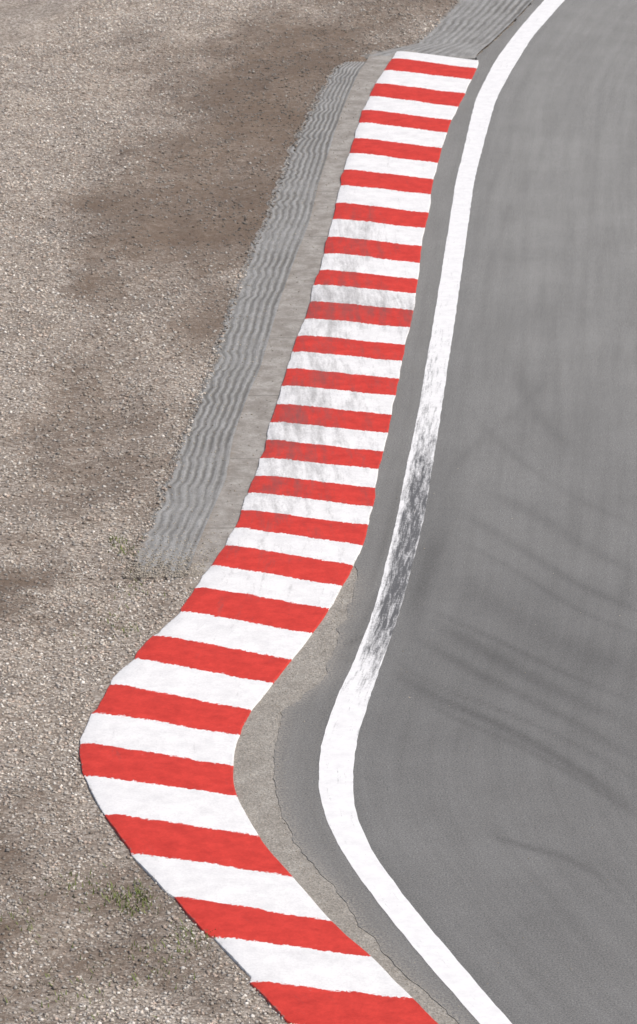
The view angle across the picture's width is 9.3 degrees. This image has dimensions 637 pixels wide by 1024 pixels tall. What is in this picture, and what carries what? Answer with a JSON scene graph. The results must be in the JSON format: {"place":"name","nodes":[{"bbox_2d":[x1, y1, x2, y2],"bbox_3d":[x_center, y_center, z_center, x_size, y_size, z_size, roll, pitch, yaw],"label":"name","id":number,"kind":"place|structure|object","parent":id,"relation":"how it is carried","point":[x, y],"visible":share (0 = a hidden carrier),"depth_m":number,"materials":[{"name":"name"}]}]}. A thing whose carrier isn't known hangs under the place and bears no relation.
{"place":"outdoors","nodes":[
{"label":"outdoors","id":0,"kind":"place"},
{"bbox_2d":[0,0,631,1023],"bbox_3d":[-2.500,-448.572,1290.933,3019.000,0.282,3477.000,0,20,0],"label":"ground","id":1,"kind":"structure","parent":0,"point":[28,22],"depth_m":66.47,"materials":[{"name":"beige gravel"}]},
{"bbox_2d":[0,531,225,1022],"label":"grass","id":2,"kind":"structure","parent":1,"relation":"on","point":[136,890],"depth_m":45.86,"materials":[{"name":"green plant"}]},
{"bbox_2d":[122,61,365,583],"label":"ribbed concrete strip","id":3,"kind":"object","parent":1,"relation":"on","point":[198,499],"visible":1,"depth_m":66.06,"materials":[{"name":"grey concrete"}]},
{"bbox_2d":[79,51,478,1023],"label":"racing kerb","id":4,"kind":"structure","parent":1,"relation":"on","point":[191,683],"depth_m":54.68,"materials":[{"name":"paint"}]},
{"bbox_2d":[185,50,415,587],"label":"concrete apron","id":5,"kind":"object","parent":1,"relation":"on","point":[243,465],"visible":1,"depth_m":66.63,"materials":[{"name":"grey concrete"}]},
{"bbox_2d":[233,552,457,1023],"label":"concrete verge","id":6,"kind":"structure","parent":1,"relation":"on","point":[262,772],"depth_m":49.27,"materials":[{"name":"grey concrete"}]},
{"bbox_2d":[361,0,532,58],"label":"ribbed concrete strip","id":7,"kind":"object","parent":1,"relation":"on","point":[467,29],"visible":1,"depth_m":88.15,"materials":[{"name":"grey concrete"}]},
{"bbox_2d":[273,0,636,1023],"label":"asphalt track","id":8,"kind":"structure","parent":0,"point":[495,794],"depth_m":55.26,"materials":[{"name":"grey asphalt"}]},
{"bbox_2d":[319,0,564,1023],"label":"edge line","id":9,"kind":"object","parent":8,"relation":"on","point":[337,776],"visible":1,"depth_m":55.03,"materials":[{"name":"paint"}]}
]}

